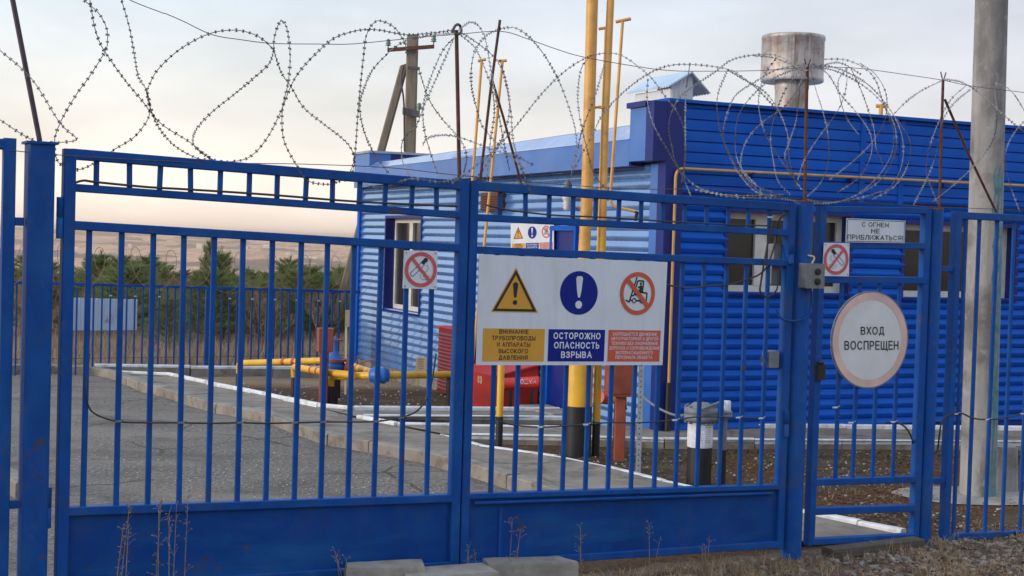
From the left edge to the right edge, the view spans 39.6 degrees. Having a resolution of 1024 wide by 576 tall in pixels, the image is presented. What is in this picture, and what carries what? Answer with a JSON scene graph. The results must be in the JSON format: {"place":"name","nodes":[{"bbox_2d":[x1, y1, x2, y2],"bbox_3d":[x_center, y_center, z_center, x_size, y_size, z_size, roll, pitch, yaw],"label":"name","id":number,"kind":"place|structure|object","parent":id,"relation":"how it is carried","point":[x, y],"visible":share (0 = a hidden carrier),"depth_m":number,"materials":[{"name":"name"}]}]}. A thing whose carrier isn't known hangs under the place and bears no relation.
{"place":"outdoors","nodes":[
{"label":"outdoors","id":0,"kind":"place"},
{"bbox_2d":[326,408,548,416],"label":"curb","id":1,"kind":"structure","parent":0,"point":[358,412],"depth_m":16.24,"materials":[{"name":"concrete"}]},
{"bbox_2d":[0,227,1023,573],"bbox_3d":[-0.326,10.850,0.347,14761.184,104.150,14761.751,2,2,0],"label":"ground","id":2,"kind":"structure","parent":0,"point":[390,395],"depth_m":13.92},
{"bbox_2d":[0,138,23,575],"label":"fence section","id":3,"kind":"object","parent":2,"relation":"on","point":[10,221],"visible":1,"depth_m":6.80,"materials":[{"name":"blue paint"}]},
{"bbox_2d":[10,467,17,498],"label":"concrete kerb","id":4,"kind":"structure","parent":2,"relation":"on","point":[13,483],"depth_m":10.46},
{"bbox_2d":[12,364,93,374],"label":"concrete kerb","id":5,"kind":"structure","parent":2,"relation":"on","point":[79,369],"depth_m":21.56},
{"bbox_2d":[74,249,128,296],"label":"pine tree","id":6,"kind":"object","parent":2,"relation":"on","point":[100,264],"visible":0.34,"depth_m":33.90,"materials":[{"name":"green plant"}]},
{"bbox_2d":[73,298,136,347],"bbox_3d":[-7.610,0.798,26.379,1.266,1.239,0.114,1,2,-28],"label":"sheet panel","id":7,"kind":"object","parent":2,"relation":"on","point":[97,317],"visible":0.52,"depth_m":26.36,"materials":[{"name":"metal"}]},
{"bbox_2d":[74,258,179,325],"bbox_3d":[-7.751,0.129,28.759,2.276,1.599,2.254,3,2,26],"label":"pine tree","id":8,"kind":"object","parent":2,"relation":"on","point":[129,273],"visible":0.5,"depth_m":28.61,"materials":[{"name":"green plant"}]},
{"bbox_2d":[139,260,192,323],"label":"pine tree","id":9,"kind":"object","parent":2,"relation":"on","point":[165,269],"visible":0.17,"depth_m":30.60,"materials":[{"name":"green plant"}]},
{"bbox_2d":[136,293,199,349],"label":"pine tree","id":10,"kind":"object","parent":2,"relation":"on","point":[170,311],"visible":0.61,"depth_m":25.44,"materials":[{"name":"green plant"}]},
{"bbox_2d":[0,227,350,271],"bbox_3d":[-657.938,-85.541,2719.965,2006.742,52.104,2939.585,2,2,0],"label":"distant hills","id":11,"kind":"structure","parent":2,"relation":"on","point":[260,263],"depth_m":2632.98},
{"bbox_2d":[12,281,360,375],"bbox_3d":[-5.659,0.704,21.878,7.115,1.627,0.080,1,2,-28],"label":"back fence","id":12,"kind":"object","parent":2,"relation":"on","point":[206,324],"visible":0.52,"depth_m":22.30,"materials":[{"name":"metal"}]},
{"bbox_2d":[14,244,371,295],"bbox_3d":[-5.527,-0.303,21.912,7.222,0.784,0.248,1,2,-28],"label":"razor wire coil","id":13,"kind":"object","parent":12,"relation":"on","point":[202,269],"visible":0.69,"depth_m":22.13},
{"bbox_2d":[12,307,364,373],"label":"field grass","id":14,"kind":"structure","parent":2,"relation":"on","point":[170,351],"depth_m":24.96,"materials":[{"name":"plant"}]},
{"bbox_2d":[177,267,217,335],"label":"pine tree","id":15,"kind":"object","parent":2,"relation":"on","point":[193,278],"visible":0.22,"depth_m":28.98,"materials":[{"name":"green plant"}]},
{"bbox_2d":[188,239,221,298],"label":"pine tree","id":16,"kind":"object","parent":2,"relation":"on","point":[207,246],"visible":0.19,"depth_m":32.91,"materials":[{"name":"green plant"}]},
{"bbox_2d":[176,270,260,336],"bbox_3d":[-5.879,0.280,28.037,1.822,1.598,1.805,0,2,-43],"label":"pine tree","id":17,"kind":"object","parent":2,"relation":"on","point":[219,280],"visible":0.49,"depth_m":27.89,"materials":[{"name":"green plant"}]},
{"bbox_2d":[193,247,248,322],"bbox_3d":[-6.295,-0.036,31.034,1.215,1.889,1.475,0,2,-35],"label":"pine tree","id":18,"kind":"object","parent":2,"relation":"on","point":[225,260],"visible":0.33,"depth_m":30.92,"materials":[{"name":"green plant"}]},
{"bbox_2d":[192,276,250,339],"bbox_3d":[-5.795,0.392,28.560,1.434,1.294,1.181,2,2,-5],"label":"pine tree","id":19,"kind":"object","parent":2,"relation":"on","point":[223,333],"visible":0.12,"depth_m":28.54,"materials":[{"name":"green plant"}]},
{"bbox_2d":[94,363,354,377],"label":"painted kerb","id":20,"kind":"structure","parent":2,"relation":"on","point":[230,371],"depth_m":21.96,"materials":[{"name":"concrete"}]},
{"bbox_2d":[224,275,291,340],"bbox_3d":[-4.993,0.407,28.069,1.527,1.346,1.511,2,2,13],"label":"pine tree","id":21,"kind":"object","parent":2,"relation":"on","point":[262,285],"visible":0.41,"depth_m":27.97,"materials":[{"name":"green plant"}]},
{"bbox_2d":[230,274,287,341],"bbox_3d":[-4.894,0.398,27.950,1.328,1.404,0.700,0,2,-38],"label":"bare shrub","id":22,"kind":"object","parent":2,"relation":"on","point":[256,305],"visible":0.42,"depth_m":27.89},
{"bbox_2d":[8,375,510,575],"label":"asphalt yard","id":23,"kind":"structure","parent":2,"relation":"on","point":[101,400],"depth_m":12.40,"materials":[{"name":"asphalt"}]},
{"bbox_2d":[233,268,306,323],"bbox_3d":[-5.254,0.200,30.919,1.736,1.482,1.719,1,2,-28],"label":"pine tree","id":24,"kind":"object","parent":2,"relation":"on","point":[266,276],"visible":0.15,"depth_m":30.77,"materials":[{"name":"green plant"}]},
{"bbox_2d":[245,283,294,352],"bbox_3d":[-4.459,0.575,26.041,0.973,1.345,1.288,2,2,19],"label":"bare shrub","id":25,"kind":"object","parent":2,"relation":"on","point":[276,310],"visible":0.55,"depth_m":25.88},
{"bbox_2d":[261,265,330,332],"bbox_3d":[-4.434,0.241,29.122,1.622,1.602,1.969,2,2,3],"label":"pine tree","id":26,"kind":"object","parent":2,"relation":"on","point":[292,278],"visible":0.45,"depth_m":28.96,"materials":[{"name":"green plant"}]},
{"bbox_2d":[275,257,333,334],"bbox_3d":[-4.290,0.172,30.026,1.688,1.699,1.672,1,2,-21],"label":"pine tree","id":27,"kind":"object","parent":2,"relation":"on","point":[314,269],"visible":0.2,"depth_m":29.94,"materials":[{"name":"green plant"}]},
{"bbox_2d":[290,278,349,332],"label":"pine tree","id":28,"kind":"object","parent":2,"relation":"on","point":[343,321],"visible":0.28,"depth_m":29.34,"materials":[{"name":"green plant"}]},
{"bbox_2d":[305,280,344,332],"bbox_3d":[-3.519,0.490,27.020,0.984,1.361,1.302,1,2,-12],"label":"bare shrub","id":29,"kind":"object","parent":2,"relation":"on","point":[313,305],"visible":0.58,"depth_m":27.15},
{"bbox_2d":[316,328,333,403],"bbox_3d":[-2.236,1.024,16.951,0.184,1.094,0.169,1,2,-15],"label":"pedestal box","id":30,"kind":"object","parent":2,"relation":"on","point":[330,339],"visible":0.5,"depth_m":16.89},
{"bbox_2d":[89,367,573,490],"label":"concrete kerb","id":31,"kind":"structure","parent":2,"relation":"on","point":[479,470],"depth_m":13.42,"materials":[{"name":"concrete"}]},
{"bbox_2d":[122,371,559,416],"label":"painted kerb","id":32,"kind":"structure","parent":2,"relation":"on","point":[317,404],"depth_m":16.85,"materials":[{"name":"concrete"}]},
{"bbox_2d":[236,357,450,405],"bbox_3d":[-2.656,1.218,18.176,4.037,0.779,1.306,3,2,39],"label":"gas pipework","id":33,"kind":"object","parent":2,"relation":"on","point":[364,372],"visible":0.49,"depth_m":17.27,"materials":[{"name":"metal"}]},
{"bbox_2d":[329,337,347,403],"bbox_3d":[-2.138,1.069,17.345,0.358,0.949,0.296,2,2,0],"label":"gate valve","id":34,"kind":"object","parent":33,"relation":"attached to","point":[336,360],"visible":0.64,"depth_m":17.27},
{"bbox_2d":[329,35,436,336],"bbox_3d":[-2.737,-1.491,28.979,2.276,7.321,0.528,2,2,8],"label":"utility pole","id":35,"kind":"object","parent":2,"relation":"on","point":[408,70],"visible":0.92,"depth_m":28.80,"materials":[{"name":"concrete"}]},
{"bbox_2d":[436,325,475,392],"bbox_3d":[-0.710,1.019,19.650,0.292,0.928,1.167,1,2,-24],"label":"fire cabinet","id":36,"kind":"object","parent":2,"relation":"on","point":[444,347],"visible":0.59,"depth_m":19.89,"materials":[{"name":"metal"}]},
{"bbox_2d":[356,415,559,433],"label":"painted kerb","id":37,"kind":"structure","parent":2,"relation":"on","point":[370,418],"depth_m":14.83,"materials":[{"name":"concrete"}]},
{"bbox_2d":[364,414,561,423],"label":"painted kerb","id":38,"kind":"structure","parent":2,"relation":"on","point":[534,419],"depth_m":16.03,"materials":[{"name":"concrete"}]},
{"bbox_2d":[471,58,485,180],"bbox_3d":[-0.447,-0.541,15.391,0.228,3.894,0.033,2,2,0],"label":"vent pipe","id":39,"kind":"object","parent":2,"relation":"on","point":[477,118],"visible":0.43,"depth_m":15.34,"materials":[{"name":"metal"}]},
{"bbox_2d":[474,59,506,356],"bbox_3d":[-0.277,-0.500,15.192,0.335,3.889,0.033,2,2,0],"label":"vent pipe","id":40,"kind":"object","parent":2,"relation":"on","point":[494,146],"visible":0.47,"depth_m":15.15,"materials":[{"name":"metal"}]},
{"bbox_2d":[495,365,504,446],"bbox_3d":[-0.110,0.944,13.716,0.070,1.450,0.070,2,2,0],"label":"bollard","id":41,"kind":"object","parent":2,"relation":"on","point":[499,409],"visible":0.41,"depth_m":13.70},
{"bbox_2d":[473,363,540,406],"bbox_3d":[-0.146,1.223,18.168,0.613,0.653,1.373,1,2,-21],"label":"sand box","id":42,"kind":"object","parent":2,"relation":"on","point":[481,385],"visible":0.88,"depth_m":17.79,"materials":[{"name":"metal"}]},
{"bbox_2d":[132,375,891,540],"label":"footpath","id":43,"kind":"structure","parent":2,"relation":"on","point":[528,463],"depth_m":13.04,"materials":[{"name":"concrete"}]},
{"bbox_2d":[504,376,539,406],"bbox_3d":[0.114,1.318,17.443,0.450,0.487,0.153,2,2,-7],"label":"blanket drum","id":44,"kind":"object","parent":2,"relation":"on","point":[531,383],"visible":0.79,"depth_m":17.38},
{"bbox_2d":[566,0,597,457],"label":"gas riser","id":45,"kind":"object","parent":2,"relation":"on","point":[576,409],"visible":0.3,"depth_m":13.38,"materials":[{"name":"paint"}]},
{"bbox_2d":[591,0,613,456],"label":"gas riser","id":46,"kind":"object","parent":2,"relation":"on","point":[603,207],"visible":0.82,"depth_m":13.44,"materials":[{"name":"paint"}]},
{"bbox_2d":[604,365,632,461],"bbox_3d":[0.988,1.107,13.293,0.216,1.216,0.209,1,2,-15],"label":"pedestal box","id":47,"kind":"object","parent":2,"relation":"on","point":[622,389],"visible":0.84,"depth_m":13.25,"materials":[{"name":"metal"}]},
{"bbox_2d":[220,381,1016,527],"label":"pebbles","id":48,"kind":"object","parent":2,"relation":"on","point":[846,475],"visible":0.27,"depth_m":13.29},
{"bbox_2d":[609,17,638,220],"bbox_3d":[1.125,-1.656,13.953,0.299,1.995,0.034,2,2,0],"label":"vent pipe","id":49,"kind":"object","parent":2,"relation":"on","point":[621,21],"visible":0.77,"depth_m":13.94,"materials":[{"name":"metal"}]},
{"bbox_2d":[635,365,643,472],"bbox_3d":[1.088,1.204,12.156,0.045,1.101,0.047,2,2,0],"label":"steel strut","id":50,"kind":"object","parent":2,"relation":"on","point":[639,417],"visible":0.89,"depth_m":12.13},
{"bbox_2d":[440,433,905,532],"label":"painted kerb","id":51,"kind":"structure","parent":2,"relation":"on","point":[873,525],"depth_m":10.40,"materials":[{"name":"concrete"}]},
{"bbox_2d":[354,98,1023,430],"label":"boiler house","id":52,"kind":"structure","parent":2,"relation":"on","point":[643,160],"depth_m":15.98,"materials":[{"name":"blue"}]},
{"bbox_2d":[382,215,422,316],"bbox_3d":[-1.647,-0.370,22.354,0.245,1.540,1.690,1,2,-24],"label":"window","id":53,"kind":"structure","parent":52,"relation":"in","point":[397,227],"depth_m":22.97,"materials":[{"name":"clear glass"}]},
{"bbox_2d":[480,192,504,210],"bbox_3d":[-0.268,-1.151,18.976,0.100,0.244,0.624,1,2,-24],"label":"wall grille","id":54,"kind":"object","parent":52,"relation":"attached to","point":[493,199],"depth_m":18.89,"materials":[{"name":"metal"}]},
{"bbox_2d":[511,223,553,248],"bbox_3d":[0.244,-0.621,17.865,0.008,0.409,1.305,1,2,-24],"label":"warning board","id":55,"kind":"object","parent":52,"relation":"attached to","point":[532,236],"visible":0.73,"depth_m":17.86,"materials":[{"name":"white"}]},
{"bbox_2d":[545,226,579,407],"bbox_3d":[0.604,0.477,17.094,0.075,2.450,0.700,1,2,-24],"label":"door","id":56,"kind":"structure","parent":52,"relation":"in","point":[565,237],"depth_m":17.21,"materials":[{"name":"blue"}]},
{"bbox_2d":[627,70,710,101],"bbox_3d":[1.814,-2.099,16.604,0.560,0.800,0.970,1,2,-24],"label":"roof vent","id":57,"kind":"object","parent":52,"relation":"on","point":[673,85],"visible":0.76,"depth_m":16.30,"materials":[{"name":"metal"}]},
{"bbox_2d":[722,209,853,297],"bbox_3d":[3.002,-0.381,15.649,1.690,0.950,0.245,1,2,-24],"label":"window","id":58,"kind":"structure","parent":52,"relation":"in","point":[738,245],"depth_m":15.58,"materials":[{"name":"clear glass"}]},
{"bbox_2d":[760,32,825,108],"bbox_3d":[3.621,-2.504,18.426,0.816,1.502,0.815,2,2,0],"label":"chimney","id":59,"kind":"object","parent":52,"relation":"on","point":[795,48],"visible":0.74,"depth_m":18.12,"materials":[{"name":"metal"}]},
{"bbox_2d":[664,167,1023,431],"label":"wall gas pipe","id":60,"kind":"object","parent":52,"relation":"attached to","point":[668,382],"depth_m":14.93,"materials":[{"name":"metal"}]},
{"bbox_2d":[899,219,1019,302],"bbox_3d":[5.185,-0.307,16.631,1.740,0.930,0.245,1,2,-24],"label":"window","id":61,"kind":"structure","parent":52,"relation":"in","point":[912,228],"depth_m":16.68,"materials":[{"name":"clear glass"}]},
{"bbox_2d":[684,402,717,485],"bbox_3d":[1.588,1.368,12.037,0.283,0.812,0.283,2,2,0],"label":"capped pipe","id":62,"kind":"object","parent":2,"relation":"on","point":[706,440],"visible":0.73,"depth_m":11.95,"materials":[{"name":"white metal"}]},
{"bbox_2d":[405,425,1020,441],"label":"wall footpath","id":63,"kind":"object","parent":2,"relation":"on","point":[902,434],"depth_m":14.89,"materials":[{"name":"concrete"}]},
{"bbox_2d":[717,400,731,484],"bbox_3d":[1.797,1.367,12.075,0.124,0.824,0.124,2,2,0],"label":"thin standpipe","id":64,"kind":"object","parent":2,"relation":"on","point":[727,409],"visible":0.61,"depth_m":12.05,"materials":[{"name":"metal"}]},
{"bbox_2d":[472,433,1020,450],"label":"painted kerb","id":65,"kind":"structure","parent":2,"relation":"on","point":[668,442],"depth_m":14.31,"materials":[{"name":"concrete"}]},
{"bbox_2d":[578,534,1023,575],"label":"gravel verge","id":66,"kind":"structure","parent":2,"relation":"on","point":[849,568],"depth_m":9.05,"materials":[{"name":"gravel"}]},
{"bbox_2d":[16,140,58,575],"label":"gate post","id":67,"kind":"object","parent":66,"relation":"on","point":[36,346],"visible":1,"depth_m":6.84,"materials":[{"name":"metal"}]},
{"bbox_2d":[10,0,41,140],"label":"wire stake","id":68,"kind":"object","parent":67,"relation":"on","point":[26,69],"visible":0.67,"depth_m":6.80,"materials":[{"name":"paint"}]},
{"bbox_2d":[0,50,77,143],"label":"razor wire","id":69,"kind":"object","parent":67,"relation":"attached to","point":[47,101],"visible":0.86,"depth_m":6.81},
{"bbox_2d":[52,0,450,185],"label":"razor wire","id":70,"kind":"object","parent":67,"relation":"attached to","point":[150,110],"visible":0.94,"depth_m":7.33,"materials":[{"name":"metal"}]},
{"bbox_2d":[48,148,469,575],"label":"gate leaf","id":71,"kind":"object","parent":67,"relation":"attached to","point":[293,535],"visible":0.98,"depth_m":7.43,"materials":[{"name":"blue paint"}]},
{"bbox_2d":[85,354,436,423],"bbox_3d":[-1.256,0.530,7.481,1.955,0.388,0.100,1,2,-30],"label":"black cable","id":72,"kind":"object","parent":71,"relation":"attached to","point":[417,410],"visible":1,"depth_m":7.40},
{"bbox_2d":[76,179,457,207],"bbox_3d":[-1.216,-0.490,7.422,2.090,0.060,0.022,1,2,-29],"label":"black cable","id":73,"kind":"object","parent":71,"relation":"attached to","point":[223,191],"visible":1,"depth_m":7.37,"materials":[{"name":"rubber"}]},
{"bbox_2d":[402,250,437,288],"bbox_3d":[-0.504,-0.100,7.819,0.207,0.212,0.008,1,2,-29],"label":"no smoking sign","id":74,"kind":"object","parent":71,"relation":"attached to","point":[419,269],"visible":1,"depth_m":7.82,"materials":[{"name":"white"}]},
{"bbox_2d":[451,23,462,179],"bbox_3d":[-0.309,-1.032,7.926,0.095,0.883,0.037,0,2,-38],"label":"wire stake","id":75,"kind":"object","parent":71,"relation":"attached to","point":[455,32],"visible":0.92,"depth_m":7.93,"materials":[{"name":"metal"}]},
{"bbox_2d":[365,21,536,194],"bbox_3d":[-0.288,-1.025,7.945,1.016,0.977,0.331,1,2,-29],"label":"razor wire","id":76,"kind":"object","parent":75,"relation":"attached to","point":[479,120],"visible":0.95,"depth_m":7.96,"materials":[{"name":"metal"}]},
{"bbox_2d":[115,503,136,575],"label":"dry weed","id":77,"kind":"object","parent":66,"relation":"on","point":[128,525],"visible":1,"depth_m":6.98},
{"bbox_2d":[147,495,192,575],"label":"dry weed","id":78,"kind":"object","parent":66,"relation":"on","point":[157,553],"visible":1,"depth_m":7.10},
{"bbox_2d":[345,559,425,575],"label":"concrete slab","id":79,"kind":"object","parent":66,"relation":"on","point":[401,567],"depth_m":7.60,"materials":[{"name":"concrete"}]},
{"bbox_2d":[404,562,499,575],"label":"concrete slab","id":80,"kind":"object","parent":66,"relation":"on","point":[475,569],"depth_m":7.68,"materials":[{"name":"concrete"}]},
{"bbox_2d":[482,556,578,575],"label":"concrete slab","id":81,"kind":"object","parent":66,"relation":"on","point":[542,566],"depth_m":8.08,"materials":[{"name":"concrete"}]},
{"bbox_2d":[549,451,1023,575],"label":"leaf litter","id":82,"kind":"object","parent":66,"relation":"on","point":[934,524],"visible":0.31,"depth_m":10.68,"materials":[{"name":"plant"}]},
{"bbox_2d":[781,200,813,559],"bbox_3d":[1.843,0.738,9.210,0.128,2.606,0.128,2,2,0],"label":"gate post","id":83,"kind":"object","parent":66,"relation":"on","point":[798,376],"visible":0.84,"depth_m":9.15,"materials":[{"name":"metal"}]},
{"bbox_2d":[803,59,810,199],"bbox_3d":[1.884,-1.015,9.147,0.059,0.915,0.021,1,2,-29],"label":"wire stake","id":84,"kind":"object","parent":83,"relation":"on","point":[805,135],"visible":0.9,"depth_m":9.14,"materials":[{"name":"metal"}]},
{"bbox_2d":[130,0,1023,92],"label":"tension wire","id":85,"kind":"object","parent":84,"relation":"attached to","point":[542,44],"visible":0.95,"depth_m":8.16,"materials":[{"name":"metal"}]},
{"bbox_2d":[695,54,911,203],"bbox_3d":[1.985,-1.022,9.201,1.897,0.966,0.329,1,2,-29],"label":"razor wire","id":86,"kind":"object","parent":84,"relation":"attached to","point":[797,111],"visible":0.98,"depth_m":9.17,"materials":[{"name":"metal"}]},
{"bbox_2d":[798,255,824,288],"bbox_3d":[1.923,-0.105,9.096,0.154,0.215,0.088,1,2,-29],"label":"button box","id":87,"kind":"object","parent":83,"relation":"attached to","point":[811,274],"visible":1,"depth_m":9.07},
{"bbox_2d":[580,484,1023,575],"bbox_3d":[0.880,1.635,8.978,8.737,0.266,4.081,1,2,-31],"label":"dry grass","id":88,"kind":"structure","parent":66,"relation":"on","point":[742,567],"depth_m":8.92,"materials":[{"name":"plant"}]},
{"bbox_2d":[821,536,924,558],"bbox_3d":[2.405,1.726,9.454,0.810,0.074,0.110,1,2,-29],"label":"plank","id":89,"kind":"object","parent":66,"relation":"on","point":[857,549],"visible":0.92,"depth_m":9.38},
{"bbox_2d":[919,208,943,544],"bbox_3d":[2.866,0.753,9.776,0.100,2.602,0.100,2,2,0],"label":"gate post","id":90,"kind":"object","parent":66,"relation":"on","point":[935,270],"visible":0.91,"depth_m":9.73,"materials":[{"name":"metal"}]},
{"bbox_2d":[803,206,931,545],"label":"wicket gate","id":91,"kind":"structure","parent":90,"relation":"attached to","point":[816,377],"depth_m":9.46,"materials":[{"name":"metal"}]},
{"bbox_2d":[9,150,1021,209],"bbox_3d":[0.682,-0.611,8.496,7.060,0.062,0.046,1,2,-29],"label":"tension wire","id":92,"kind":"object","parent":91,"relation":"on","point":[507,179],"visible":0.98,"depth_m":8.10,"materials":[{"name":"metal"}]},
{"bbox_2d":[823,243,849,275],"bbox_3d":[2.112,-0.186,9.262,0.226,0.219,0.008,1,2,-29],"label":"no smoking sign","id":93,"kind":"object","parent":91,"relation":"attached to","point":[836,259],"visible":0.94,"depth_m":9.26,"materials":[{"name":"white"}]},
{"bbox_2d":[830,291,907,387],"bbox_3d":[2.374,0.343,9.432,0.673,0.647,0.015,1,2,-29],"label":"round sign","id":94,"kind":"object","parent":91,"relation":"attached to","point":[869,339],"visible":1,"depth_m":9.42,"materials":[{"name":"metal"}]},
{"bbox_2d":[845,218,904,242],"bbox_3d":[2.410,-0.375,9.419,0.519,0.157,0.006,1,2,-29],"label":"fire warning sign","id":95,"kind":"object","parent":91,"relation":"attached to","point":[874,231],"visible":1,"depth_m":9.41,"materials":[{"name":"white"}]},
{"bbox_2d":[885,412,1020,453],"bbox_3d":[3.120,1.008,9.948,1.456,0.302,0.114,1,2,-29],"label":"black cable","id":96,"kind":"object","parent":91,"relation":"attached to","point":[943,419],"visible":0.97,"depth_m":9.83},
{"bbox_2d":[938,72,996,212],"bbox_3d":[3.224,-1.009,10.008,0.867,0.935,0.026,0,3,-44],"label":"wire stake","id":97,"kind":"object","parent":90,"relation":"on","point":[943,100],"visible":0.88,"depth_m":9.74,"materials":[{"name":"metal"}]},
{"bbox_2d":[893,78,1023,211],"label":"razor wire","id":98,"kind":"object","parent":97,"relation":"attached to","point":[1008,143],"visible":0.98,"depth_m":9.83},
{"bbox_2d":[933,211,1023,539],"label":"fence section","id":99,"kind":"object","parent":90,"relation":"attached to","point":[944,480],"visible":0.98,"depth_m":9.93,"materials":[{"name":"blue paint"}]},
{"bbox_2d":[634,448,1020,468],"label":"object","id":100,"kind":"object","parent":2,"relation":"on","point":[830,461],"visible":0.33,"depth_m":13.64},
{"bbox_2d":[759,423,1021,430],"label":"painted kerb","id":101,"kind":"structure","parent":2,"relation":"on","point":[883,426],"depth_m":15.80,"materials":[{"name":"concrete"}]},
{"bbox_2d":[891,486,1023,504],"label":"pole footing","id":102,"kind":"object","parent":2,"relation":"on","point":[1011,495],"visible":0.44,"depth_m":11.75,"materials":[{"name":"concrete"}]},
{"bbox_2d":[959,0,1017,496],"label":"concrete pole","id":103,"kind":"object","parent":102,"relation":"on","point":[990,42],"visible":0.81,"depth_m":11.72,"materials":[{"name":"grey concrete"}]},
{"bbox_2d":[0,0,1023,237],"label":"sky","id":104,"kind":"structure","parent":0,"point":[923,38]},
{"bbox_2d":[459,181,795,563],"bbox_3d":[0.752,0.540,8.583,2.338,2.262,0.086,1,2,-29],"label":"gate leaf","id":105,"kind":"object","parent":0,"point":[738,516],"visible":0.98,"depth_m":8.59,"materials":[{"name":"blue paint"}]},
{"bbox_2d":[479,20,521,183],"bbox_3d":[-0.040,-1.051,8.121,0.044,0.934,0.349,3,3,44],"label":"wire stake","id":106,"kind":"object","parent":105,"relation":"attached to","point":[499,105],"visible":0.78,"depth_m":8.03,"materials":[{"name":"metal"}]},
{"bbox_2d":[452,26,806,196],"bbox_3d":[0.691,-1.029,8.487,2.486,0.972,0.330,1,2,-29],"label":"razor wire","id":107,"kind":"object","parent":106,"relation":"attached to","point":[649,112],"visible":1,"depth_m":8.49,"materials":[{"name":"metal"}]},
{"bbox_2d":[476,255,666,364],"bbox_3d":[0.369,0.140,8.301,1.287,0.642,0.008,1,2,-29],"label":"warning board","id":108,"kind":"object","parent":105,"relation":"attached to","point":[550,311],"visible":1,"depth_m":8.28,"materials":[{"name":"white"}]},
{"bbox_2d":[495,416,760,427],"bbox_3d":[0.746,0.783,8.570,1.926,0.077,0.010,1,2,-29],"label":"black cable","id":109,"kind":"object","parent":105,"relation":"attached to","point":[498,419],"visible":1,"depth_m":8.54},
{"bbox_2d":[486,204,774,226],"bbox_3d":[0.760,-0.429,8.519,2.068,0.063,0.010,1,2,-29],"label":"black cable","id":110,"kind":"object","parent":105,"relation":"attached to","point":[626,218],"visible":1,"depth_m":8.47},
{"bbox_2d":[666,213,787,288],"bbox_3d":[1.323,-0.239,8.874,0.920,0.494,0.091,1,2,-28],"label":"black cable","id":111,"kind":"object","parent":105,"relation":"attached to","point":[779,219],"visible":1,"depth_m":8.90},
{"bbox_2d":[760,350,778,367],"bbox_3d":[1.640,0.455,9.112,0.122,0.106,0.070,1,2,-29],"label":"lock box","id":112,"kind":"object","parent":105,"relation":"attached to","point":[772,358],"visible":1,"depth_m":9.09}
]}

